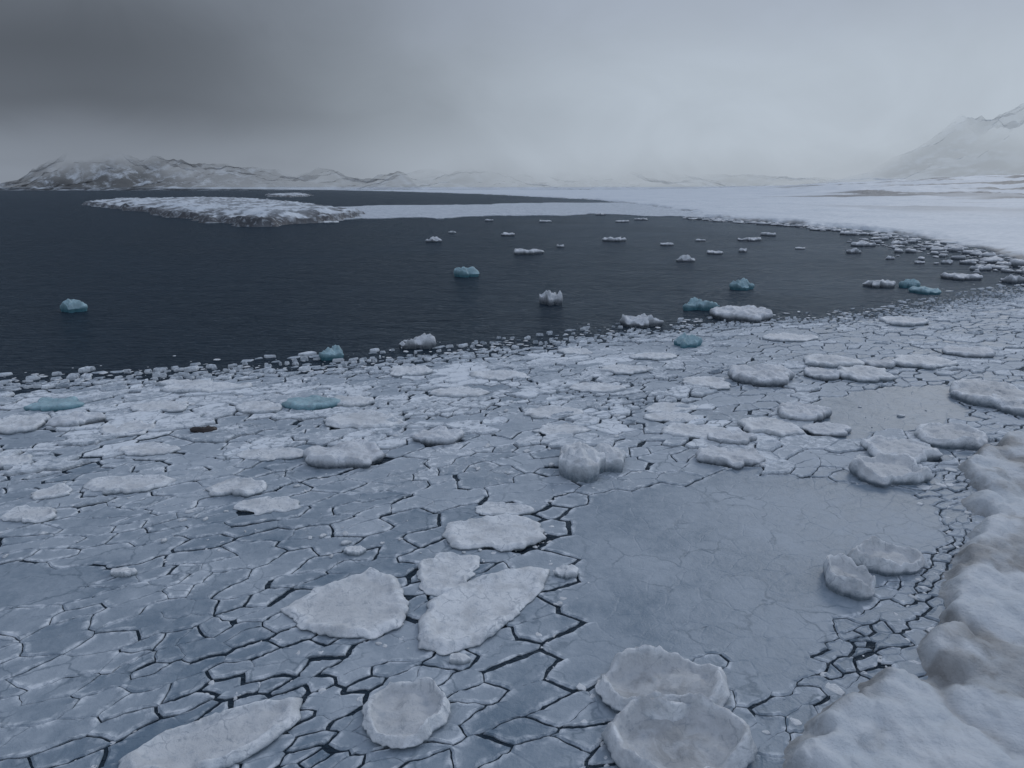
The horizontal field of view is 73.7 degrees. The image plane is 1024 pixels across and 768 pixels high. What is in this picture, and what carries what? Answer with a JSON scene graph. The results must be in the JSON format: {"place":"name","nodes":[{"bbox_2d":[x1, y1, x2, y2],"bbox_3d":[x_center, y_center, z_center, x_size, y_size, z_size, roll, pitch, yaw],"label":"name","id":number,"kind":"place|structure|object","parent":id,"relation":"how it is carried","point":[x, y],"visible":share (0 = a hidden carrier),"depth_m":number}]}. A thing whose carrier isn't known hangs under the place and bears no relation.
{"place":"outdoors","nodes":[
{"label":"outdoors","id":0,"kind":"place"},
{"bbox_2d":[4,166,185,189],"bbox_3d":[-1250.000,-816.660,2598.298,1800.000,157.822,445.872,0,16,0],"label":"snow mountain","id":1,"kind":"structure","parent":0,"point":[107,178],"depth_m":2535.24},
{"bbox_2d":[0,187,1023,767],"bbox_3d":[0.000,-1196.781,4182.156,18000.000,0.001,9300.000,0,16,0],"label":"sea water","id":2,"kind":"structure","parent":0,"point":[152,291],"depth_m":107.20},
{"bbox_2d":[0,454,32,469],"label":"ice floe","id":3,"kind":"object","parent":2,"relation":"on","point":[13,459],"visible":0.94,"depth_m":38.04},
{"bbox_2d":[0,413,50,434],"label":"ice floe","id":4,"kind":"object","parent":2,"relation":"on","point":[12,424],"visible":0.98,"depth_m":43.90},
{"bbox_2d":[0,505,56,523],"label":"ice floe","id":5,"kind":"object","parent":2,"relation":"on","point":[24,514],"visible":0.98,"depth_m":32.01},
{"bbox_2d":[30,483,72,499],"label":"ice floe","id":6,"kind":"object","parent":2,"relation":"on","point":[58,490],"visible":1,"depth_m":34.43},
{"bbox_2d":[23,396,83,411],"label":"ice floe","id":7,"kind":"object","parent":2,"relation":"on","point":[43,404],"visible":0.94,"depth_m":47.37},
{"bbox_2d":[60,299,87,312],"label":"blue ice block","id":8,"kind":"object","parent":2,"relation":"on","point":[71,305],"depth_m":84.57},
{"bbox_2d":[46,411,105,427],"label":"ice floe","id":9,"kind":"object","parent":2,"relation":"on","point":[75,418],"visible":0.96,"depth_m":44.34},
{"bbox_2d":[110,567,136,577],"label":"ice floe","id":10,"kind":"object","parent":2,"relation":"on","point":[125,572],"visible":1,"depth_m":27.20},
{"bbox_2d":[99,420,155,437],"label":"ice floe","id":11,"kind":"object","parent":2,"relation":"on","point":[119,432],"visible":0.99,"depth_m":43.28},
{"bbox_2d":[83,474,176,495],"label":"ice floe","id":12,"kind":"object","parent":2,"relation":"on","point":[111,485],"visible":1,"depth_m":35.26},
{"bbox_2d":[117,442,180,456],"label":"ice floe","id":13,"kind":"object","parent":2,"relation":"on","point":[149,449],"visible":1,"depth_m":39.94},
{"bbox_2d":[130,400,188,412],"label":"ice floe","id":14,"kind":"object","parent":2,"relation":"on","point":[168,406],"visible":0.98,"depth_m":47.60},
{"bbox_2d":[155,379,199,385],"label":"ice floe","id":15,"kind":"object","parent":2,"relation":"on","point":[167,382],"visible":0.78,"depth_m":52.88},
{"bbox_2d":[190,425,216,432],"bbox_3d":[-19.478,2.936,43.069,1.736,0.520,0.984,-4,17,-14],"label":"dark rock","id":16,"kind":"object","parent":2,"relation":"on","point":[208,428],"visible":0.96,"depth_m":42.98},
{"bbox_2d":[160,380,251,392],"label":"ice floe","id":17,"kind":"object","parent":2,"relation":"on","point":[208,386],"visible":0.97,"depth_m":51.78},
{"bbox_2d":[118,697,302,767],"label":"ice floe","id":18,"kind":"object","parent":2,"relation":"on","point":[238,735],"visible":1,"depth_m":19.03},
{"bbox_2d":[205,477,267,497],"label":"ice floe","id":19,"kind":"object","parent":2,"relation":"on","point":[242,487],"visible":1,"depth_m":34.75},
{"bbox_2d":[235,400,282,415],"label":"ice floe","id":20,"kind":"object","parent":2,"relation":"on","point":[251,408],"visible":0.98,"depth_m":46.87},
{"bbox_2d":[233,496,300,515],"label":"ice floe","id":21,"kind":"object","parent":2,"relation":"on","point":[261,505],"visible":1,"depth_m":33.09},
{"bbox_2d":[236,446,303,461],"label":"ice floe","id":22,"kind":"object","parent":2,"relation":"on","point":[268,454],"visible":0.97,"depth_m":39.26},
{"bbox_2d":[281,395,340,410],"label":"ice floe","id":23,"kind":"object","parent":2,"relation":"on","point":[313,402],"visible":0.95,"depth_m":47.58},
{"bbox_2d":[322,221,338,223],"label":"drifting ice block","id":24,"kind":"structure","parent":2,"relation":"on","point":[327,222],"depth_m":284.35},
{"bbox_2d":[319,345,343,360],"bbox_3d":[-16.320,-2.861,62.137,2.335,1.238,2.638,0,16,0],"label":"blue ice block","id":25,"kind":"object","parent":2,"relation":"on","point":[332,353],"depth_m":61.15},
{"bbox_2d":[303,439,384,468],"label":"ice floe","id":26,"kind":"object","parent":2,"relation":"on","point":[360,453],"visible":1,"depth_m":38.12},
{"bbox_2d":[280,567,408,639],"bbox_3d":[-5.788,8.167,25.107,4.382,0.534,4.236,-13,21,-37],"label":"ice floe","id":27,"kind":"object","parent":2,"relation":"on","point":[370,603],"visible":1,"depth_m":24.96},
{"bbox_2d":[334,395,374,406],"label":"ice floe","id":28,"kind":"object","parent":2,"relation":"on","point":[353,401],"visible":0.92,"depth_m":48.24},
{"bbox_2d":[343,545,365,555],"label":"ice floe","id":29,"kind":"object","parent":2,"relation":"on","point":[359,550],"visible":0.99,"depth_m":28.85},
{"bbox_2d":[323,409,402,428],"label":"ice floe","id":30,"kind":"object","parent":2,"relation":"on","point":[368,418],"visible":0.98,"depth_m":44.53},
{"bbox_2d":[361,677,450,749],"bbox_3d":[-3.108,9.569,19.967,2.644,0.820,2.571,0,16,0],"label":"ice floe","id":31,"kind":"object","parent":2,"relation":"on","point":[402,715],"visible":0.98,"depth_m":19.86},
{"bbox_2d":[389,365,432,376],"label":"ice floe","id":32,"kind":"object","parent":2,"relation":"on","point":[413,370],"visible":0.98,"depth_m":56.30},
{"bbox_2d":[399,333,435,348],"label":"drifting ice block","id":33,"kind":"object","parent":2,"relation":"on","point":[424,341],"depth_m":65.46},
{"bbox_2d":[425,236,441,241],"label":"drifting ice block","id":34,"kind":"object","parent":2,"relation":"on","point":[434,239],"depth_m":189.65},
{"bbox_2d":[412,425,463,445],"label":"ice floe","id":35,"kind":"object","parent":2,"relation":"on","point":[439,435],"visible":0.98,"depth_m":41.45},
{"bbox_2d":[416,552,479,596],"bbox_3d":[-2.573,7.561,27.290,2.512,0.435,3.157,0,16,0],"label":"ice floe","id":36,"kind":"object","parent":2,"relation":"on","point":[440,573],"visible":0.97,"depth_m":27.36},
{"bbox_2d":[430,386,489,397],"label":"ice floe","id":37,"kind":"object","parent":2,"relation":"on","point":[460,392],"visible":0.98,"depth_m":50.77},
{"bbox_2d":[449,652,470,664],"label":"ice floe","id":38,"kind":"object","parent":2,"relation":"on","point":[459,658],"visible":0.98,"depth_m":22.19},
{"bbox_2d":[454,266,478,276],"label":"blue ice block","id":39,"kind":"object","parent":2,"relation":"on","point":[472,271],"depth_m":117.41},
{"bbox_2d":[418,566,549,655],"bbox_3d":[-1.136,8.079,25.432,3.165,0.501,6.701,12,20,35],"label":"ice floe","id":40,"kind":"object","parent":2,"relation":"on","point":[478,610],"visible":1,"depth_m":24.96},
{"bbox_2d":[442,513,546,551],"bbox_3d":[-0.733,6.655,30.386,4.524,0.469,3.366,-7,17,-21],"label":"ice floe","id":41,"kind":"object","parent":2,"relation":"on","point":[504,532],"visible":0.99,"depth_m":30.30},
{"bbox_2d":[2,394,994,767],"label":"ice rubble","id":42,"kind":"object","parent":2,"relation":"on","point":[578,686],"visible":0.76,"depth_m":29.82},
{"bbox_2d":[469,369,530,381],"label":"ice floe","id":43,"kind":"object","parent":2,"relation":"on","point":[500,375],"visible":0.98,"depth_m":55.31},
{"bbox_2d":[475,502,534,515],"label":"ice floe","id":44,"kind":"object","parent":2,"relation":"on","point":[492,508],"visible":0.94,"depth_m":32.62},
{"bbox_2d":[501,232,514,235],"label":"drifting ice block","id":45,"kind":"object","parent":2,"relation":"on","point":[508,234],"depth_m":214.02},
{"bbox_2d":[0,284,1023,767],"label":"sea ice mosaic","id":46,"kind":"object","parent":2,"relation":"on","point":[714,564],"visible":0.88,"depth_m":30.21},
{"bbox_2d":[10,284,1023,389],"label":"brash ice","id":47,"kind":"structure","parent":2,"relation":"on","point":[103,373],"depth_m":67.01},
{"bbox_2d":[514,248,543,254],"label":"drifting ice block","id":48,"kind":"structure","parent":2,"relation":"on","point":[519,251],"depth_m":155.12},
{"bbox_2d":[336,202,736,220],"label":"fast ice shelf","id":49,"kind":"object","parent":2,"relation":"on","point":[443,212],"visible":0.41,"depth_m":425.23},
{"bbox_2d":[539,290,562,305],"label":"drifting ice block","id":50,"kind":"object","parent":2,"relation":"on","point":[548,297],"depth_m":89.69},
{"bbox_2d":[523,405,583,418],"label":"ice floe","id":51,"kind":"object","parent":2,"relation":"on","point":[543,412],"visible":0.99,"depth_m":46.69},
{"bbox_2d":[538,423,590,435],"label":"ice floe","id":52,"kind":"object","parent":2,"relation":"on","point":[549,429],"visible":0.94,"depth_m":43.30},
{"bbox_2d":[554,564,578,579],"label":"ice floe","id":53,"kind":"object","parent":2,"relation":"on","point":[567,572],"visible":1,"depth_m":27.16},
{"bbox_2d":[556,347,592,355],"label":"ice floe","id":54,"kind":"object","parent":2,"relation":"on","point":[571,350],"visible":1,"depth_m":63.36},
{"bbox_2d":[558,441,605,482],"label":"ice floe","id":55,"kind":"object","parent":2,"relation":"on","point":[579,461],"visible":0.99,"depth_m":36.07},
{"bbox_2d":[569,382,626,392],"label":"ice floe","id":56,"kind":"object","parent":2,"relation":"on","point":[603,387],"visible":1,"depth_m":52.04},
{"bbox_2d":[594,443,625,472],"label":"ice floe","id":57,"kind":"object","parent":2,"relation":"on","point":[615,458],"visible":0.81,"depth_m":37.18},
{"bbox_2d":[602,237,626,241],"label":"drifting ice block","id":58,"kind":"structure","parent":2,"relation":"on","point":[612,239],"depth_m":191.18},
{"bbox_2d":[599,364,652,375],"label":"ice floe","id":59,"kind":"object","parent":2,"relation":"on","point":[621,369],"visible":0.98,"depth_m":57.04},
{"bbox_2d":[620,313,663,327],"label":"drifting ice block","id":60,"kind":"object","parent":2,"relation":"on","point":[643,320],"depth_m":75.58},
{"bbox_2d":[629,352,676,360],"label":"ice floe","id":61,"kind":"object","parent":2,"relation":"on","point":[653,356],"visible":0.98,"depth_m":61.38},
{"bbox_2d":[595,644,730,721],"bbox_3d":[4.627,9.207,20.855,4.164,1.126,2.928,0,16,0],"label":"ice floe","id":62,"kind":"object","parent":2,"relation":"on","point":[640,673],"visible":0.84,"depth_m":21.08},
{"bbox_2d":[660,242,673,245],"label":"drifting ice block","id":63,"kind":"object","parent":2,"relation":"on","point":[667,244],"depth_m":178.14},
{"bbox_2d":[643,411,697,422],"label":"ice floe","id":64,"kind":"object","parent":2,"relation":"on","point":[664,417],"visible":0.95,"depth_m":45.64},
{"bbox_2d":[644,402,697,412],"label":"ice floe","id":65,"kind":"object","parent":2,"relation":"on","point":[658,407],"visible":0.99,"depth_m":47.48},
{"bbox_2d":[601,690,757,767],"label":"ice floe","id":66,"kind":"object","parent":2,"relation":"on","point":[706,732],"visible":0.93,"depth_m":18.84},
{"bbox_2d":[676,254,694,261],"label":"drifting ice block","id":67,"kind":"object","parent":2,"relation":"on","point":[685,258],"depth_m":140.04},
{"bbox_2d":[674,332,702,348],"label":"blue ice block","id":68,"kind":"object","parent":2,"relation":"on","point":[683,340],"depth_m":66.32},
{"bbox_2d":[661,423,725,439],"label":"ice floe","id":69,"kind":"object","parent":2,"relation":"on","point":[692,431],"visible":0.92,"depth_m":42.90},
{"bbox_2d":[683,297,719,310],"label":"blue ice block","id":70,"kind":"object","parent":2,"relation":"on","point":[694,303],"depth_m":85.68},
{"bbox_2d":[682,376,730,389],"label":"ice floe","id":71,"kind":"object","parent":2,"relation":"on","point":[719,383],"visible":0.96,"depth_m":53.23},
{"bbox_2d":[707,250,722,254],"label":"drifting ice block","id":72,"kind":"object","parent":2,"relation":"on","point":[715,252],"depth_m":155.82},
{"bbox_2d":[695,445,765,469],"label":"ice floe","id":73,"kind":"object","parent":2,"relation":"on","point":[738,458],"visible":0.98,"depth_m":38.24},
{"bbox_2d":[707,429,756,444],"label":"ice floe","id":74,"kind":"object","parent":2,"relation":"on","point":[738,437],"visible":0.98,"depth_m":41.33},
{"bbox_2d":[710,305,772,322],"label":"ice floe","id":75,"kind":"object","parent":2,"relation":"on","point":[751,313],"visible":0.97,"depth_m":79.07},
{"bbox_2d":[729,278,754,289],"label":"blue ice block","id":76,"kind":"object","parent":2,"relation":"on","point":[743,284],"depth_m":102.64},
{"bbox_2d":[738,248,746,251],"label":"drifting ice block","id":77,"kind":"object","parent":2,"relation":"on","point":[742,250],"depth_m":160.55},
{"bbox_2d":[737,237,761,241],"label":"drifting ice block","id":78,"kind":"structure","parent":2,"relation":"on","point":[751,239],"depth_m":193.05},
{"bbox_2d":[727,364,794,387],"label":"ice floe","id":79,"kind":"object","parent":2,"relation":"on","point":[767,375],"visible":0.98,"depth_m":53.58},
{"bbox_2d":[760,232,775,236],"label":"drifting ice block","id":80,"kind":"object","parent":2,"relation":"on","point":[767,234],"depth_m":211.92},
{"bbox_2d":[737,417,804,436],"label":"ice floe","id":81,"kind":"object","parent":2,"relation":"on","point":[773,427],"visible":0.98,"depth_m":43.23},
{"bbox_2d":[762,332,818,342],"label":"ice floe","id":82,"kind":"object","parent":2,"relation":"on","point":[783,337],"visible":1,"depth_m":68.93},
{"bbox_2d":[777,402,831,422],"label":"ice floe","id":83,"kind":"object","parent":2,"relation":"on","point":[797,411],"visible":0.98,"depth_m":45.46},
{"bbox_2d":[809,227,830,230],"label":"drifting ice block","id":84,"kind":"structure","parent":2,"relation":"on","point":[819,229],"depth_m":237.57},
{"bbox_2d":[803,367,842,381],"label":"ice floe","id":85,"kind":"object","parent":2,"relation":"on","point":[821,374],"visible":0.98,"depth_m":54.88},
{"bbox_2d":[802,422,851,437],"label":"ice floe","id":86,"kind":"object","parent":2,"relation":"on","point":[829,429],"visible":0.98,"depth_m":42.89},
{"bbox_2d":[803,354,864,367],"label":"ice floe","id":87,"kind":"object","parent":2,"relation":"on","point":[824,361],"visible":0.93,"depth_m":58.72},
{"bbox_2d":[823,553,875,600],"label":"ice floe","id":88,"kind":"object","parent":2,"relation":"on","point":[845,575],"visible":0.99,"depth_m":26.25},
{"bbox_2d":[839,231,866,234],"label":"drifting ice block","id":89,"kind":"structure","parent":2,"relation":"on","point":[850,233],"depth_m":215.91},
{"bbox_2d":[683,216,1023,275],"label":"shoreline","id":90,"kind":"structure","parent":2,"relation":"on","point":[982,254],"depth_m":180.81},
{"bbox_2d":[846,248,861,253],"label":"drifting ice block","id":91,"kind":"object","parent":2,"relation":"on","point":[854,251],"depth_m":157.39},
{"bbox_2d":[850,241,875,246],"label":"drifting ice block","id":92,"kind":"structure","parent":2,"relation":"on","point":[860,244],"depth_m":174.90},
{"bbox_2d":[837,365,895,382],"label":"ice floe","id":93,"kind":"object","parent":2,"relation":"on","point":[863,374],"visible":0.95,"depth_m":54.75},
{"bbox_2d":[762,455,981,734],"bbox_3d":[19.432,6.567,30.997,3.934,0.159,34.295,14,21,40],"label":"shore ice rubble","id":94,"kind":"object","parent":2,"relation":"on","point":[836,689],"visible":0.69,"depth_m":25.71},
{"bbox_2d":[862,358,895,368],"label":"ice floe","id":95,"kind":"object","parent":2,"relation":"on","point":[886,363],"visible":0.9,"depth_m":58.33},
{"bbox_2d":[862,279,895,287],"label":"drifting ice block","id":96,"kind":"object","parent":2,"relation":"on","point":[882,283],"depth_m":104.64},
{"bbox_2d":[870,236,888,240],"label":"drifting ice block","id":97,"kind":"object","parent":2,"relation":"on","point":[882,238],"depth_m":196.13},
{"bbox_2d":[847,536,925,576],"bbox_3d":[15.363,7.143,28.011,2.959,1.105,2.113,7,17,21],"label":"ice floe","id":98,"kind":"object","parent":2,"relation":"on","point":[874,554],"visible":0.96,"depth_m":27.73},
{"bbox_2d":[885,255,894,259],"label":"drifting ice block","id":99,"kind":"object","parent":2,"relation":"on","point":[888,257],"depth_m":144.53},
{"bbox_2d":[848,453,932,487],"bbox_3d":[20.184,4.572,36.645,3.874,1.276,3.465,0,16,0],"label":"ice floe","id":100,"kind":"object","parent":2,"relation":"on","point":[880,470],"visible":1,"depth_m":36.19},
{"bbox_2d":[891,240,907,245],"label":"drifting ice block","id":101,"kind":"object","parent":2,"relation":"on","point":[893,242],"depth_m":179.52},
{"bbox_2d":[860,435,942,463],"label":"ice floe","id":102,"kind":"object","parent":2,"relation":"on","point":[875,445],"visible":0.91,"depth_m":39.19},
{"bbox_2d":[879,316,928,326],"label":"ice floe","id":103,"kind":"object","parent":2,"relation":"on","point":[905,321],"visible":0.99,"depth_m":76.64},
{"bbox_2d":[898,279,919,287],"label":"blue ice block","id":104,"kind":"object","parent":2,"relation":"on","point":[907,283],"depth_m":104.46},
{"bbox_2d":[914,260,924,263],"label":"drifting ice block","id":105,"kind":"object","parent":2,"relation":"on","point":[919,262],"depth_m":136.87},
{"bbox_2d":[908,286,940,294],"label":"blue ice block","id":106,"kind":"object","parent":2,"relation":"on","point":[923,290],"depth_m":98.77},
{"bbox_2d":[892,354,957,369],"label":"ice floe","id":107,"kind":"object","parent":2,"relation":"on","point":[928,362],"visible":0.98,"depth_m":58.82},
{"bbox_2d":[846,238,1023,285],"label":"ice chunks","id":108,"kind":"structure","parent":2,"relation":"on","point":[941,252],"depth_m":149.66},
{"bbox_2d":[941,259,952,264],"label":"drifting ice block","id":109,"kind":"object","parent":2,"relation":"on","point":[948,261],"depth_m":136.15},
{"bbox_2d":[914,422,988,450],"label":"ice floe","id":110,"kind":"object","parent":2,"relation":"on","point":[952,435],"visible":0.93,"depth_m":41.16},
{"bbox_2d":[940,272,982,280],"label":"drifting ice block","id":111,"kind":"object","parent":2,"relation":"on","point":[957,276],"depth_m":113.08},
{"bbox_2d":[942,345,995,358],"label":"ice floe","id":112,"kind":"object","parent":2,"relation":"on","point":[974,352],"visible":0.98,"depth_m":62.47},
{"bbox_2d":[969,265,991,270],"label":"drifting ice block","id":113,"kind":"object","parent":2,"relation":"on","point":[985,268],"depth_m":125.58},
{"bbox_2d":[949,378,1023,408],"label":"ice floe","id":114,"kind":"object","parent":2,"relation":"on","point":[976,392],"visible":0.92,"depth_m":49.35},
{"bbox_2d":[992,394,1023,416],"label":"ice floe","id":115,"kind":"object","parent":2,"relation":"on","point":[1015,407],"visible":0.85,"depth_m":46.70},
{"bbox_2d":[1000,274,1023,283],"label":"drifting ice block","id":116,"kind":"object","parent":2,"relation":"on","point":[1011,279],"depth_m":109.62},
{"bbox_2d":[0,174,1023,767],"bbox_3d":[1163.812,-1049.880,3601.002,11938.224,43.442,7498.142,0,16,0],"label":"snowy coast","id":117,"kind":"structure","parent":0,"point":[962,706],"depth_m":29.30},
{"bbox_2d":[0,0,1023,186],"label":"sky","id":118,"kind":"structure","parent":0,"point":[198,93]}
]}

